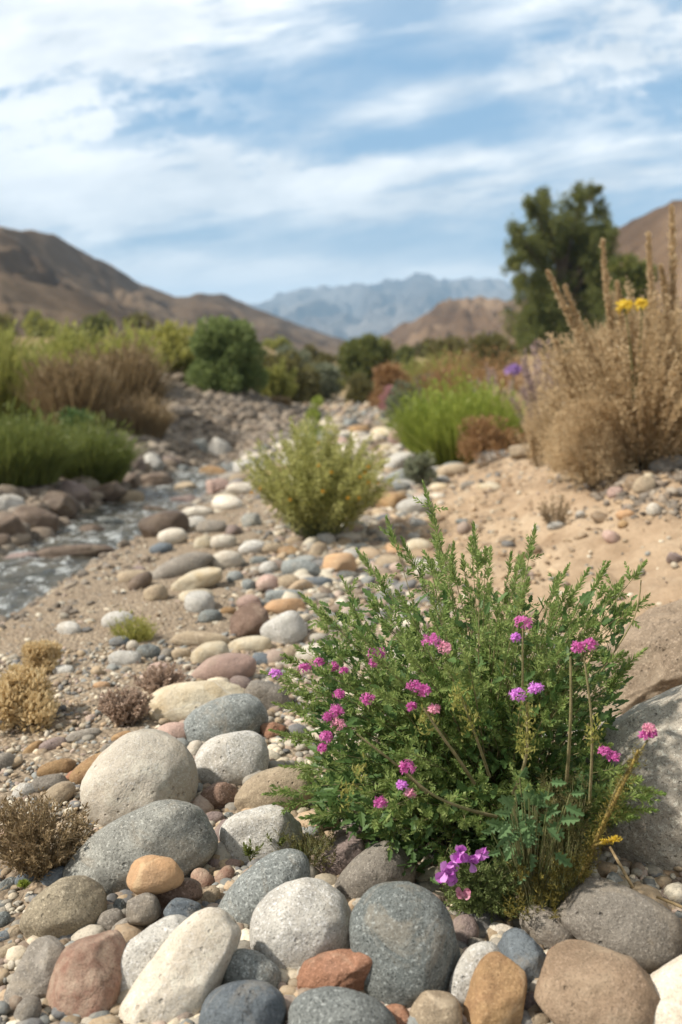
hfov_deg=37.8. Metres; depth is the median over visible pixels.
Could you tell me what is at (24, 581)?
water
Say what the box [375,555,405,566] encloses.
stone
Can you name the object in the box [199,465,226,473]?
rock
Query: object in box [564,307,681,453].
dry bush
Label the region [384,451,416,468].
stone
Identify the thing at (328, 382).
green shrub
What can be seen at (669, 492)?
gravel
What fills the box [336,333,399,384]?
round bush
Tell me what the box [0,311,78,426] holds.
reed bed
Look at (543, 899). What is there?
undergrowth plant
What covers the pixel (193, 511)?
stone
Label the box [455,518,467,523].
stone
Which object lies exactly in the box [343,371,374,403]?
cushion shrub
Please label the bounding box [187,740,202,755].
stone
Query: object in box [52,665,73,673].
stone
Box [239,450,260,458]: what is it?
stone
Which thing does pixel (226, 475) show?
stone
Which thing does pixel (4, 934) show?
stone
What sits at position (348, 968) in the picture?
stone
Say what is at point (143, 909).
stone
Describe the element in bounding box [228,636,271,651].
stone
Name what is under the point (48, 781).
stone
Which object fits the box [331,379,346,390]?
shrub
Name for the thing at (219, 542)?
stone
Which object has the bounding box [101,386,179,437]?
dry grass clump
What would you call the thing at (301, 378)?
green shrub
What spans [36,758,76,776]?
stone
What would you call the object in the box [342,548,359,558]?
stone
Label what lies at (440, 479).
stone
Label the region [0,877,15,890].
stone
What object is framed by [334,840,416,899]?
stone
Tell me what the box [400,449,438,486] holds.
cushion shrub
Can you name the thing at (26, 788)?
stone
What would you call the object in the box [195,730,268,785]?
stone
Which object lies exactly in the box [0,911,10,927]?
stone
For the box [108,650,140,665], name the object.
stone
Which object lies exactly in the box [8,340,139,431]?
reed bed
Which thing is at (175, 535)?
stone
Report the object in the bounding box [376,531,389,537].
stone
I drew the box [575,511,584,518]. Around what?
stone
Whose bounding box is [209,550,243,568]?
stone
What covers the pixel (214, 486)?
rock
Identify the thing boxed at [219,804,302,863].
stone
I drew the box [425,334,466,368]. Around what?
green shrub
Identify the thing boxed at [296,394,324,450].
green herb
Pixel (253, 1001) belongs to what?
stone
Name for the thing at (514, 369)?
purple wildflower
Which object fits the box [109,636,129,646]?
stone
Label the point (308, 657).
stone
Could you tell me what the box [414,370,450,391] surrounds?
cushion shrub
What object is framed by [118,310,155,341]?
shrub
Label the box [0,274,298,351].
hill
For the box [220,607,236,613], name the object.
stone
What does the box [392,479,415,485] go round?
stone
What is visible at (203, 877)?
stone
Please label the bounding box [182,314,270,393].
round bush
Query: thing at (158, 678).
dry tuft
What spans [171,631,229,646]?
stone
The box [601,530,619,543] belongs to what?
stone
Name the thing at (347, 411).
gravel
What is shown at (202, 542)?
stone
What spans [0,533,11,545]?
rock
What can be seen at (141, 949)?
stone
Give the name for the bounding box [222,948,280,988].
stone
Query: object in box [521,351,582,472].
dry bush
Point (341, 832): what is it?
stone
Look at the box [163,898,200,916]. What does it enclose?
stone
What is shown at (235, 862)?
stone
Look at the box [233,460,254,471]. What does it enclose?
rock
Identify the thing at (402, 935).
stone
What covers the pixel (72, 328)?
shrub
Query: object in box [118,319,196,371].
green shrub
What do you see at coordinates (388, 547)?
stone
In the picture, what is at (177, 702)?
stone
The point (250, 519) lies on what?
stone
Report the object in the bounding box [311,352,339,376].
shrub
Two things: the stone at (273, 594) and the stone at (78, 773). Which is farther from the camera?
the stone at (273, 594)
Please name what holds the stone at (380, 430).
on the ground
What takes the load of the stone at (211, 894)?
on the ground
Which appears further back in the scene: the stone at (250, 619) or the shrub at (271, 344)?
the shrub at (271, 344)
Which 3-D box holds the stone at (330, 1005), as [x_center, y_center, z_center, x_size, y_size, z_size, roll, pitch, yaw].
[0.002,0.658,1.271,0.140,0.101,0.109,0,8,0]
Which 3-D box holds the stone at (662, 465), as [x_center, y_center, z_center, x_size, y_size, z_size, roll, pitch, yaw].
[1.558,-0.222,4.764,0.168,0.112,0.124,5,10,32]
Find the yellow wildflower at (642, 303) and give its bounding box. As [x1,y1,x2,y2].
[615,298,649,399]
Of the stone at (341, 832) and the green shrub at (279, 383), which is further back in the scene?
the green shrub at (279, 383)
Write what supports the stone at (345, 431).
on the ground
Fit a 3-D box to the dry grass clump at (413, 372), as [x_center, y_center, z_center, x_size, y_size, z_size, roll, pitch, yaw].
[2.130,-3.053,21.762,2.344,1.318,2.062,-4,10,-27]
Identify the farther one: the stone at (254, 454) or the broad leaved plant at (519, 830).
the stone at (254, 454)
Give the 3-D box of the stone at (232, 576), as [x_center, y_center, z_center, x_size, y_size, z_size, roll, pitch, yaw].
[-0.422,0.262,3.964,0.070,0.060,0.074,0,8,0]
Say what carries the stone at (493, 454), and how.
on the ground
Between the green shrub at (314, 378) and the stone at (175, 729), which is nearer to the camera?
the stone at (175, 729)
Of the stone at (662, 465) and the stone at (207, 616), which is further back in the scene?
the stone at (662, 465)
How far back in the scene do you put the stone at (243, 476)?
7.74 m
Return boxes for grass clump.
[0,395,93,485]
[52,405,152,484]
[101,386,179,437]
[387,343,479,388]
[394,338,544,406]
[462,374,528,444]
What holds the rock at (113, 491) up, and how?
on the ground
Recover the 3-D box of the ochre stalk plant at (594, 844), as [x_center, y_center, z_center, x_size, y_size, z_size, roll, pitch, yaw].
[0.401,0.462,1.503,0.110,0.270,0.055,6,11,36]
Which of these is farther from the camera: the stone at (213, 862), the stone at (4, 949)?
the stone at (213, 862)
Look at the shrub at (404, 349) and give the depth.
58.83 m
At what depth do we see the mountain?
2354.14 m
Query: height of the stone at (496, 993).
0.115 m
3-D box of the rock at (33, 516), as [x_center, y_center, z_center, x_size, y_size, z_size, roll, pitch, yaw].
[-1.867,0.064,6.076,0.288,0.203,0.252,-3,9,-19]
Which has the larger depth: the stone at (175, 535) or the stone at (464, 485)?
the stone at (464, 485)
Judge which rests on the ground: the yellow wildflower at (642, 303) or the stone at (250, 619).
the stone at (250, 619)
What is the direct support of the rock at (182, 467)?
on the ground
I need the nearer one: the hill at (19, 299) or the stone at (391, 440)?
the stone at (391, 440)
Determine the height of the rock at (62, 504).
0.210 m
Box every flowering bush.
[234,413,400,538]
[259,479,666,884]
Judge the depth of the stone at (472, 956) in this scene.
1.34 m
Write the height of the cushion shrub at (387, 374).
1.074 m
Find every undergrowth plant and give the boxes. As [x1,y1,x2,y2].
[272,822,338,871]
[502,847,593,921]
[537,765,597,898]
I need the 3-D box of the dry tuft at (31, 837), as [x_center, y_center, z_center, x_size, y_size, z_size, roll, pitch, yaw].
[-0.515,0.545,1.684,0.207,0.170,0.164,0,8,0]
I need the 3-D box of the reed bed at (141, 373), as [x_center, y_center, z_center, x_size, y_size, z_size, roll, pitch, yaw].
[-2.458,-1.542,11.039,1.407,1.152,1.306,0,8,0]
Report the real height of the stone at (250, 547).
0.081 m
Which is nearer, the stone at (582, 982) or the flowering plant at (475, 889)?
the stone at (582, 982)
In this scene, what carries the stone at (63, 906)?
on the gravel at (652, 882)
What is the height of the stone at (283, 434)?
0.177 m
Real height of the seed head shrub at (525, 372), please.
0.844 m
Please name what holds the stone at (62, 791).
on the gravel at (652, 882)
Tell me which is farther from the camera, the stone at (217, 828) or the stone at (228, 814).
the stone at (228, 814)
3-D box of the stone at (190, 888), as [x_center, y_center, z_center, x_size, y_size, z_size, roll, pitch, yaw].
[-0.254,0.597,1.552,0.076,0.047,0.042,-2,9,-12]
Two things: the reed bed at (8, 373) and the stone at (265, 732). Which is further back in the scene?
the reed bed at (8, 373)
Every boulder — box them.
[568,598,681,716]
[582,685,681,870]
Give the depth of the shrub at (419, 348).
68.62 m
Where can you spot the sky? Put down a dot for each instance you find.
(246, 151)
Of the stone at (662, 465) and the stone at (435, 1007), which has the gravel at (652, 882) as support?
the stone at (435, 1007)
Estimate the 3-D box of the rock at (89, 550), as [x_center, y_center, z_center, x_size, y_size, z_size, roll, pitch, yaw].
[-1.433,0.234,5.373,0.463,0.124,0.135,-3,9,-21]
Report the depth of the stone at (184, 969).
1.32 m
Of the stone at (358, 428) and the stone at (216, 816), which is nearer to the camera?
the stone at (216, 816)
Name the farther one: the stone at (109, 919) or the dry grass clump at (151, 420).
the dry grass clump at (151, 420)
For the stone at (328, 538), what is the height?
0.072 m
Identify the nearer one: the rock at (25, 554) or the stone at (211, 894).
the stone at (211, 894)
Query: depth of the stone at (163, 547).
4.75 m
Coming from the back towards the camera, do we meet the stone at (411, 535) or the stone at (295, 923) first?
the stone at (411, 535)
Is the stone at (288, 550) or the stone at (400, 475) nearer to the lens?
the stone at (288, 550)
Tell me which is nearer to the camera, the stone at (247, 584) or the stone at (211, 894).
the stone at (211, 894)
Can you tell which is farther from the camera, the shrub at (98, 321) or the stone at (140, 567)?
the shrub at (98, 321)
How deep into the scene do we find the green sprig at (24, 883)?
1.61 m
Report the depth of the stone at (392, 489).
6.07 m
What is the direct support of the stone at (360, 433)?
on the ground
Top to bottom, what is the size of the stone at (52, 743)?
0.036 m
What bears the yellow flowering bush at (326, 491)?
on the ground
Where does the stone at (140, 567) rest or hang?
on the ground
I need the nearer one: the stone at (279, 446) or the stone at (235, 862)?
the stone at (235, 862)
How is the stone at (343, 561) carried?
on the ground
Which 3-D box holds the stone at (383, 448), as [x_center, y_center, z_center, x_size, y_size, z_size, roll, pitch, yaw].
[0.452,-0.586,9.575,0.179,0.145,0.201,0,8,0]
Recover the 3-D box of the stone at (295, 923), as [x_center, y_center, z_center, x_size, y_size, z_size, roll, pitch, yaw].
[-0.057,0.613,1.463,0.156,0.145,0.138,0,8,0]
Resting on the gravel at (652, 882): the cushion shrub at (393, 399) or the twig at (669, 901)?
the twig at (669, 901)
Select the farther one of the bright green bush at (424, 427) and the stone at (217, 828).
the bright green bush at (424, 427)
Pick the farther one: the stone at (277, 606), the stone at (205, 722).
the stone at (277, 606)
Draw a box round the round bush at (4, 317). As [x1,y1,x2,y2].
[0,311,18,353]
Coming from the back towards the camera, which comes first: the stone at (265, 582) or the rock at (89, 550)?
the rock at (89, 550)
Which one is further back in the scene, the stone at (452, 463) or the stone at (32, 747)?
the stone at (452, 463)
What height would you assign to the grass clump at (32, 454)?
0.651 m
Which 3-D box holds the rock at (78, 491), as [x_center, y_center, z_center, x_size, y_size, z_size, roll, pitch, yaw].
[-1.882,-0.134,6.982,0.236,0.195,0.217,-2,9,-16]
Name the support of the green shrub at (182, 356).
on the ground
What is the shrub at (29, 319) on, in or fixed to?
on the ground
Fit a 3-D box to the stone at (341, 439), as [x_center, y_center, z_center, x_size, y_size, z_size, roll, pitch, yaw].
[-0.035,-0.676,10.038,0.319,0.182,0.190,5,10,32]
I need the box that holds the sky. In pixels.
[0,0,681,303]
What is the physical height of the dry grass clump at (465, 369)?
1.196 m
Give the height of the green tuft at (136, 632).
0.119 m
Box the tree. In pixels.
[498,178,620,355]
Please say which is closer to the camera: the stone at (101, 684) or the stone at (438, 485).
the stone at (101, 684)
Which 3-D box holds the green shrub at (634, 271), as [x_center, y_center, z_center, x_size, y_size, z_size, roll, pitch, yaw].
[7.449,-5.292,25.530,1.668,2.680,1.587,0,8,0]
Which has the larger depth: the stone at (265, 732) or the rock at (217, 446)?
the rock at (217, 446)
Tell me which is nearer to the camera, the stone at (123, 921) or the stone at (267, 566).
the stone at (123, 921)
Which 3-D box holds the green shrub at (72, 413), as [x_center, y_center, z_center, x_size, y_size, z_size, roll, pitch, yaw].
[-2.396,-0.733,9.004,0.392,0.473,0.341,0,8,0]
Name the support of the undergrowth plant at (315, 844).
on the ground
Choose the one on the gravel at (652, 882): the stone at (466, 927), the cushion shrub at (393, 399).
the stone at (466, 927)
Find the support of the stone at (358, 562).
on the ground
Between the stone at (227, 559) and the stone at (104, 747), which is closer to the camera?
the stone at (104, 747)
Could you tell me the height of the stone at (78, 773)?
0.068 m
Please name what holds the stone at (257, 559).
on the ground
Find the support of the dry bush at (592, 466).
on the ground
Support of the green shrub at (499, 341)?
on the ground
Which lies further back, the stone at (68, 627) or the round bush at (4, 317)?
the round bush at (4, 317)
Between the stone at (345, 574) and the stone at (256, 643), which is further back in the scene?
the stone at (345, 574)
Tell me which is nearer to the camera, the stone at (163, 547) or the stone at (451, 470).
the stone at (163, 547)
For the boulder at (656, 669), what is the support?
on the ground
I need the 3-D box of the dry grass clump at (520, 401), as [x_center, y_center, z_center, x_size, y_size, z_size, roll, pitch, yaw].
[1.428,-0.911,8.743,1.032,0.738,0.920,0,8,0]
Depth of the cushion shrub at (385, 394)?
15.88 m
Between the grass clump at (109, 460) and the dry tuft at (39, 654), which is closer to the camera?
the dry tuft at (39, 654)
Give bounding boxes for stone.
[0,752,15,770]
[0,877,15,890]
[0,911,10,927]
[0,930,9,941]
[0,942,17,957]
[4,935,65,1013]
[7,924,20,937]
[11,783,34,797]
[13,996,41,1020]
[15,872,39,884]
[19,875,106,938]
[22,740,42,753]
[31,774,67,792]
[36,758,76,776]
[39,736,66,750]
[40,781,75,805]
[40,866,64,885]
[46,929,125,1018]
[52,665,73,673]
[57,621,80,634]
[63,799,217,894]
[66,728,100,742]
[69,752,101,784]
[80,729,198,826]
[93,681,109,687]
[95,908,123,930]
[100,740,115,751]
[101,611,134,626]
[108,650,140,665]
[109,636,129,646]
[111,730,131,740]
[111,918,126,929]
[113,898,125,909]
[117,569,150,582]
[118,907,241,1023]
[120,914,187,991]
[126,640,139,649]
[126,855,183,894]
[126,892,160,925]
[128,571,152,590]
[133,566,145,569]
[135,644,160,658]
[137,510,189,537]
[143,584,167,600]
[145,680,244,721]
[149,542,172,553]
[150,662,166,670]
[151,552,213,579]
[154,907,163,921]
[155,878,202,908]
[157,528,187,543]
[157,722,185,738]
[160,648,172,657]
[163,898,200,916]
[171,567,222,590]
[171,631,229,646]
[171,648,190,658]
[179,589,212,600]
[182,506,213,516]
[183,693,268,742]
[184,590,214,612]
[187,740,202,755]
[189,516,205,529]
[190,641,228,663]
[190,868,213,886]
[191,653,255,679]
[193,536,210,548]
[195,520,226,532]
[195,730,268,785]
[198,609,221,622]
[199,979,286,1023]
[200,782,237,809]
[201,886,220,902]
[206,811,224,822]
[207,858,219,866]
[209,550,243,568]
[210,535,236,549]
[211,495,242,509]
[213,493,237,498]
[214,819,226,840]
[214,865,234,882]
[217,848,310,924]
[219,471,241,479]
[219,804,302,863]
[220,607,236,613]
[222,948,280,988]
[224,812,232,817]
[225,482,255,494]
[225,859,240,866]
[226,524,241,535]
[226,571,243,582]
[228,473,251,480]
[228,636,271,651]
[229,602,268,637]
[229,675,250,688]
[234,765,314,810]
[236,595,260,607]
[238,540,264,554]
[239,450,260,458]
[241,452,274,461]
[241,513,261,526]
[242,579,255,589]
[245,679,288,709]
[249,877,350,969]
[250,556,267,563]
[252,652,267,664]
[256,574,277,591]
[259,561,277,574]
[260,610,306,645]
[260,722,285,739]
[261,543,282,553]
[264,598,304,614]
[265,589,302,599]
[273,440,299,449]
[275,432,292,439]
[278,545,299,555]
[278,575,299,587]
[279,644,300,656]
[281,558,319,575]
[288,986,396,1023]
[295,643,326,660]
[296,949,371,990]
[302,577,333,585]
[309,543,327,555]
[316,533,335,543]
[317,834,364,874]
[322,552,356,571]
[323,423,345,432]
[327,436,349,443]
[333,823,372,842]
[334,533,360,541]
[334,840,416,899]
[336,571,359,577]
[337,430,351,434]
[338,443,364,456]
[339,433,349,438]
[342,418,358,426]
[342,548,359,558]
[344,523,360,531]
[348,425,371,431]
[349,881,460,1007]
[351,431,367,436]
[353,437,371,445]
[356,559,364,566]
[359,515,375,520]
[368,528,379,535]
[370,427,390,436]
[370,482,395,491]
[375,492,407,508]
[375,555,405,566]
[376,514,389,520]
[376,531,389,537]
[378,475,386,481]
[379,443,395,451]
[381,467,393,471]
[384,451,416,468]
[384,543,402,552]
[386,469,414,482]
[386,1004,408,1023]
[388,427,401,444]
[390,481,410,491]
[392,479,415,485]
[395,496,433,513]
[403,538,430,550]
[407,532,419,538]
[409,518,426,526]
[409,990,462,1023]
[414,561,444,579]
[429,483,447,488]
[430,493,445,498]
[433,476,450,482]
[436,463,467,477]
[437,500,444,505]
[442,462,466,465]
[449,941,499,1005]
[453,914,478,945]
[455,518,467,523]
[460,481,475,489]
[463,951,526,1023]
[468,937,482,945]
[475,449,509,465]
[477,482,500,488]
[489,922,513,932]
[497,928,546,983]
[509,444,538,459]
[519,905,575,949]
[524,991,536,1010]
[529,1011,549,1023]
[534,939,659,1023]
[547,521,564,529]
[555,877,681,973]
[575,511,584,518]
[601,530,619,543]
[607,487,623,498]
[615,509,633,519]
[617,520,627,528]
[632,476,655,492]
[644,473,652,477]
[646,503,660,516]
[647,454,681,472]
[650,955,681,1023]
[666,552,681,563]
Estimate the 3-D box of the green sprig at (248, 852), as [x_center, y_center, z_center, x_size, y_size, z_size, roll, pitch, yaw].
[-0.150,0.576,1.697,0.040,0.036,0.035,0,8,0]
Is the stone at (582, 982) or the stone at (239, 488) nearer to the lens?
the stone at (582, 982)
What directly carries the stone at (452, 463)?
on the ground
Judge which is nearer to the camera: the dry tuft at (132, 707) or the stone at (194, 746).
the stone at (194, 746)
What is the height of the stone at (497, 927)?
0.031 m
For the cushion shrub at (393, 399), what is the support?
on the ground
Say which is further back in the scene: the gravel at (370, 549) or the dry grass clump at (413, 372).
the dry grass clump at (413, 372)
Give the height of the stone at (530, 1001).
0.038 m
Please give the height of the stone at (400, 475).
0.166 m
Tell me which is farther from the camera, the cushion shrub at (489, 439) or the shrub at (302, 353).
the shrub at (302, 353)
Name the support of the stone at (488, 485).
on the ground
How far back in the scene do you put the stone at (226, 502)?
5.99 m
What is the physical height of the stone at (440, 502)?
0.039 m
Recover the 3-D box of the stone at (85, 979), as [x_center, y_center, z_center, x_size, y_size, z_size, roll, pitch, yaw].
[-0.350,0.645,1.368,0.108,0.124,0.129,0,8,0]
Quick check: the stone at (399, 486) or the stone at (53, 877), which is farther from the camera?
the stone at (399, 486)
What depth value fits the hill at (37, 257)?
223.06 m
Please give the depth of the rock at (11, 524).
5.62 m
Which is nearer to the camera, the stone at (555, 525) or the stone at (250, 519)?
the stone at (555, 525)
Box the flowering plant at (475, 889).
[435,839,530,922]
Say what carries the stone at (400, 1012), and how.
on the ground
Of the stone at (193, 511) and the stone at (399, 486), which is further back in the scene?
the stone at (399, 486)
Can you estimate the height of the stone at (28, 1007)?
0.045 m
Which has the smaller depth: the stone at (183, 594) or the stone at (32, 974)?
the stone at (32, 974)
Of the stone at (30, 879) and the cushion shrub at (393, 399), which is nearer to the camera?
the stone at (30, 879)
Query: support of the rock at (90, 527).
on the ground
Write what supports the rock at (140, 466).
on the ground
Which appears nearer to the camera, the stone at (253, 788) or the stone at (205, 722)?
the stone at (253, 788)
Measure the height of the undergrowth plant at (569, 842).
0.240 m
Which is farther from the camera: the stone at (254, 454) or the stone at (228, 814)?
the stone at (254, 454)
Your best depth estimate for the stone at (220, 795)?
1.94 m
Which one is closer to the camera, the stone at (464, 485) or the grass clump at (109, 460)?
the stone at (464, 485)
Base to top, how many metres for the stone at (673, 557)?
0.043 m
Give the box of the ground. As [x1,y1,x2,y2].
[0,337,681,1023]
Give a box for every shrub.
[20,308,59,337]
[55,406,94,438]
[60,325,85,341]
[80,309,118,347]
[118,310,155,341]
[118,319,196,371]
[154,336,196,372]
[256,347,310,404]
[260,355,298,397]
[262,334,294,351]
[268,395,292,405]
[276,343,311,367]
[293,362,322,402]
[303,343,325,362]
[309,361,343,400]
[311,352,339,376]
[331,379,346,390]
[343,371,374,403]
[365,359,412,408]
[378,384,394,415]
[384,379,428,427]
[395,343,415,370]
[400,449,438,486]
[413,336,430,358]
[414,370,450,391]
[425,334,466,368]
[455,329,521,377]
[455,412,526,468]
[468,362,535,406]
[508,338,564,437]
[514,395,550,467]
[536,490,572,524]
[598,251,659,340]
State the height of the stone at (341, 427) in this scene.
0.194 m
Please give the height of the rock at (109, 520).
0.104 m
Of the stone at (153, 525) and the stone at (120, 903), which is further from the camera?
the stone at (153, 525)
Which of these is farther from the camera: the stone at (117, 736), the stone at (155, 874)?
the stone at (117, 736)
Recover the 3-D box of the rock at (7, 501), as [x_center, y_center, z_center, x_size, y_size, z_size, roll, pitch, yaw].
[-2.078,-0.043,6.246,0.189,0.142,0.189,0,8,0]
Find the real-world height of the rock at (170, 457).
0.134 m
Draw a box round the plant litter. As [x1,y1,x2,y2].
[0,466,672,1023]
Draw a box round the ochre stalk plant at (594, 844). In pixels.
[574,735,646,881]
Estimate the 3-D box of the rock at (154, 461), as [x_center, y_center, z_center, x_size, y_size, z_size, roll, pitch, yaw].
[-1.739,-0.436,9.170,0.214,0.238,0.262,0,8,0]
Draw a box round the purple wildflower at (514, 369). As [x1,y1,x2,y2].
[503,363,521,398]
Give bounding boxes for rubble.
[35,372,321,466]
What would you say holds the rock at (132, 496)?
on the ground
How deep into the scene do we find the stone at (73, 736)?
2.32 m
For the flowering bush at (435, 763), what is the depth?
1.70 m
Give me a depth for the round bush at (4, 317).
35.25 m
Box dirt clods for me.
[380,455,681,667]
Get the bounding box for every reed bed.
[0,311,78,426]
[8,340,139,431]
[24,313,180,377]
[69,320,180,412]
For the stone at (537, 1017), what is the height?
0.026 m
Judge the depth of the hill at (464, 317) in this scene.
300.50 m
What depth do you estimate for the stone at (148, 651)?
2.95 m
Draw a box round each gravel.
[0,406,275,628]
[0,465,463,665]
[0,630,681,1023]
[247,395,434,473]
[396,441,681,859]
[550,465,681,523]
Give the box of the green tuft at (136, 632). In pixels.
[106,609,159,642]
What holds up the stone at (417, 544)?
on the ground
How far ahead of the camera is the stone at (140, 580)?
3.88 m
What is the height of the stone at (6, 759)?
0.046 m
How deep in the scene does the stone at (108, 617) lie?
3.36 m
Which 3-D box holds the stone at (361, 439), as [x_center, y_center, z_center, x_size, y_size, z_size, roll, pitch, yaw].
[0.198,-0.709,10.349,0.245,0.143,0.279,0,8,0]
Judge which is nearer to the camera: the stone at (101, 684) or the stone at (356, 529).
the stone at (101, 684)
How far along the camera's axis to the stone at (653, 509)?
3.87 m
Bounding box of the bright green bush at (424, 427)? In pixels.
[370,363,527,465]
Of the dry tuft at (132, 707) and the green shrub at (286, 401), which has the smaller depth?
the dry tuft at (132, 707)
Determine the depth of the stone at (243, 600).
3.50 m
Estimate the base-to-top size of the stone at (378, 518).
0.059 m
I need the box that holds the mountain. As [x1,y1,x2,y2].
[247,272,523,340]
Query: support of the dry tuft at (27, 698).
on the ground
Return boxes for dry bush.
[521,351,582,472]
[533,391,641,489]
[534,204,681,472]
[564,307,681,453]
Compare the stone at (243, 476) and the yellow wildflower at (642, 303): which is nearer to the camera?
the yellow wildflower at (642, 303)
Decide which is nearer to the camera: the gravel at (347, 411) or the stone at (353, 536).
the stone at (353, 536)
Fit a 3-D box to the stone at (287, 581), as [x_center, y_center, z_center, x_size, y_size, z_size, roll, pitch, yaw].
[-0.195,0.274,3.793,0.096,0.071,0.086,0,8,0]
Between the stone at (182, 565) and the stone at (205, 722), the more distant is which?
the stone at (182, 565)
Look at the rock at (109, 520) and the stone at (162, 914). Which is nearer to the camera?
the stone at (162, 914)
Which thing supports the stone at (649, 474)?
on the ground
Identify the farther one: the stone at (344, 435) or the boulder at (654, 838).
the stone at (344, 435)
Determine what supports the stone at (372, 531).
on the ground
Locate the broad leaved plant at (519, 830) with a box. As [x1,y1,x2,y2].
[481,766,584,905]
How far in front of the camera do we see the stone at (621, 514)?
3.98 m
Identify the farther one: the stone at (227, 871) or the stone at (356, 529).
the stone at (356, 529)
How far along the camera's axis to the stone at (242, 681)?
2.68 m
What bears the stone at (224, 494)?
on the ground
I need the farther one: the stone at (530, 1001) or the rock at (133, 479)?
the rock at (133, 479)
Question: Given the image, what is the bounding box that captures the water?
[0,461,233,618]
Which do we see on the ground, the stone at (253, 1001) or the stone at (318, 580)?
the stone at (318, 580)
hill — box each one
[0,226,352,355]
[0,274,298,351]
[382,296,517,353]
[498,200,681,349]
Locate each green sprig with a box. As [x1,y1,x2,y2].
[16,879,30,889]
[242,839,263,861]
[266,833,288,846]
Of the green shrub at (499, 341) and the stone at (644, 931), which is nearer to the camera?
the stone at (644, 931)
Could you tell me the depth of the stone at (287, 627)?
3.10 m
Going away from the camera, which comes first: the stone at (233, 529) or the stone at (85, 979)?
the stone at (85, 979)
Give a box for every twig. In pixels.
[609,846,633,888]
[656,896,681,908]
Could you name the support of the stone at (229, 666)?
on the ground
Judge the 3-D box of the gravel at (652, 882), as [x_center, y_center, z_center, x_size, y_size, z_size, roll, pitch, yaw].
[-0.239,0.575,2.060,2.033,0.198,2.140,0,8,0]
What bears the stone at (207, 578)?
on the ground
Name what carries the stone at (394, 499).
on the ground
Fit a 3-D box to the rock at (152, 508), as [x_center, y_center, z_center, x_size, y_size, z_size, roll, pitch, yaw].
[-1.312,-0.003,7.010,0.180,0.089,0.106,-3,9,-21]
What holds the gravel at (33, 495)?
on the ground
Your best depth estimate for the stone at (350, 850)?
1.70 m
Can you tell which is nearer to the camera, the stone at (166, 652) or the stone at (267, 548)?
the stone at (166, 652)
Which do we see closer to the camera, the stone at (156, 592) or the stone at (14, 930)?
the stone at (14, 930)
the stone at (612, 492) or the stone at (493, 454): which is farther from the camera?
the stone at (493, 454)
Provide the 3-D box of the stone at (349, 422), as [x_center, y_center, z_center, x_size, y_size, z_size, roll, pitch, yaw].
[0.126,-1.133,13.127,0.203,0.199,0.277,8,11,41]
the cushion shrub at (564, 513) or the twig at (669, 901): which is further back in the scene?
the cushion shrub at (564, 513)
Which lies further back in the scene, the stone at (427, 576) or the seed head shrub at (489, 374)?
the seed head shrub at (489, 374)
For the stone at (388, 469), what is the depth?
7.83 m
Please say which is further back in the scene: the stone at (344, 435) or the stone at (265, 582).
the stone at (344, 435)
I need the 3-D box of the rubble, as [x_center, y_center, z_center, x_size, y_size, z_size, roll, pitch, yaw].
[-2.093,-1.433,13.338,3.702,1.099,7.266,0,8,0]
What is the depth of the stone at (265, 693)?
2.52 m
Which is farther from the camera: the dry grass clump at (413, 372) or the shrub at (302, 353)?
the shrub at (302, 353)
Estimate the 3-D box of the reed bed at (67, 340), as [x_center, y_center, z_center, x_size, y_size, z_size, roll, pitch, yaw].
[-3.024,-1.954,12.427,2.113,1.074,1.805,0,8,0]
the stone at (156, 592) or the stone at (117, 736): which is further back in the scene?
the stone at (156, 592)
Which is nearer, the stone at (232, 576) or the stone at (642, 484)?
the stone at (232, 576)
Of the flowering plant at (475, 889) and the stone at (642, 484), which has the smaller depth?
the flowering plant at (475, 889)
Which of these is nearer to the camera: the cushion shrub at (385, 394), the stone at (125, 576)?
the stone at (125, 576)
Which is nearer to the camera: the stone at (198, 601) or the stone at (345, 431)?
the stone at (198, 601)
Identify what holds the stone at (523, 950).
on the gravel at (652, 882)
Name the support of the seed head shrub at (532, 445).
on the ground
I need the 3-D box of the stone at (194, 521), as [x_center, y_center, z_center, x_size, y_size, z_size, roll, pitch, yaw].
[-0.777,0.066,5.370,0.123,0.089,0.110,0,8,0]
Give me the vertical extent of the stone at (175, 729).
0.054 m
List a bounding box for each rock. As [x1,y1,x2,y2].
[0,494,24,510]
[0,512,26,534]
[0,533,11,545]
[4,552,37,558]
[12,506,59,532]
[36,544,115,557]
[43,491,80,519]
[55,480,89,505]
[79,524,104,530]
[80,509,95,511]
[92,481,127,502]
[99,516,123,524]
[117,490,144,502]
[123,472,140,488]
[130,454,145,471]
[140,471,174,485]
[142,506,166,509]
[144,452,163,471]
[160,456,180,462]
[170,495,196,502]
[174,481,197,488]
[176,464,188,468]
[191,439,207,452]
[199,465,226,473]
[206,478,229,493]
[208,437,231,454]
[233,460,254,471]
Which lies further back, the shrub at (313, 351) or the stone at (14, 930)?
the shrub at (313, 351)
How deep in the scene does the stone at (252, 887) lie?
1.53 m
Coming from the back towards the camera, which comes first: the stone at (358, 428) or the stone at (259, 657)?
the stone at (358, 428)
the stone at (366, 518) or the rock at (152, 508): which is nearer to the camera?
the stone at (366, 518)
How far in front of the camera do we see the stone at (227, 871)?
1.65 m
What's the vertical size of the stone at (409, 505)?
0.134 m
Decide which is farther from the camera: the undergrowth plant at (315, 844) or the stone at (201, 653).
the stone at (201, 653)
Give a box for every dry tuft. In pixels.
[0,661,60,733]
[0,786,99,882]
[20,639,63,674]
[95,685,152,726]
[129,661,191,693]
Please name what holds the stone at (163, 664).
on the ground
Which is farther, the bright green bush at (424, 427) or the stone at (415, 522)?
the bright green bush at (424, 427)

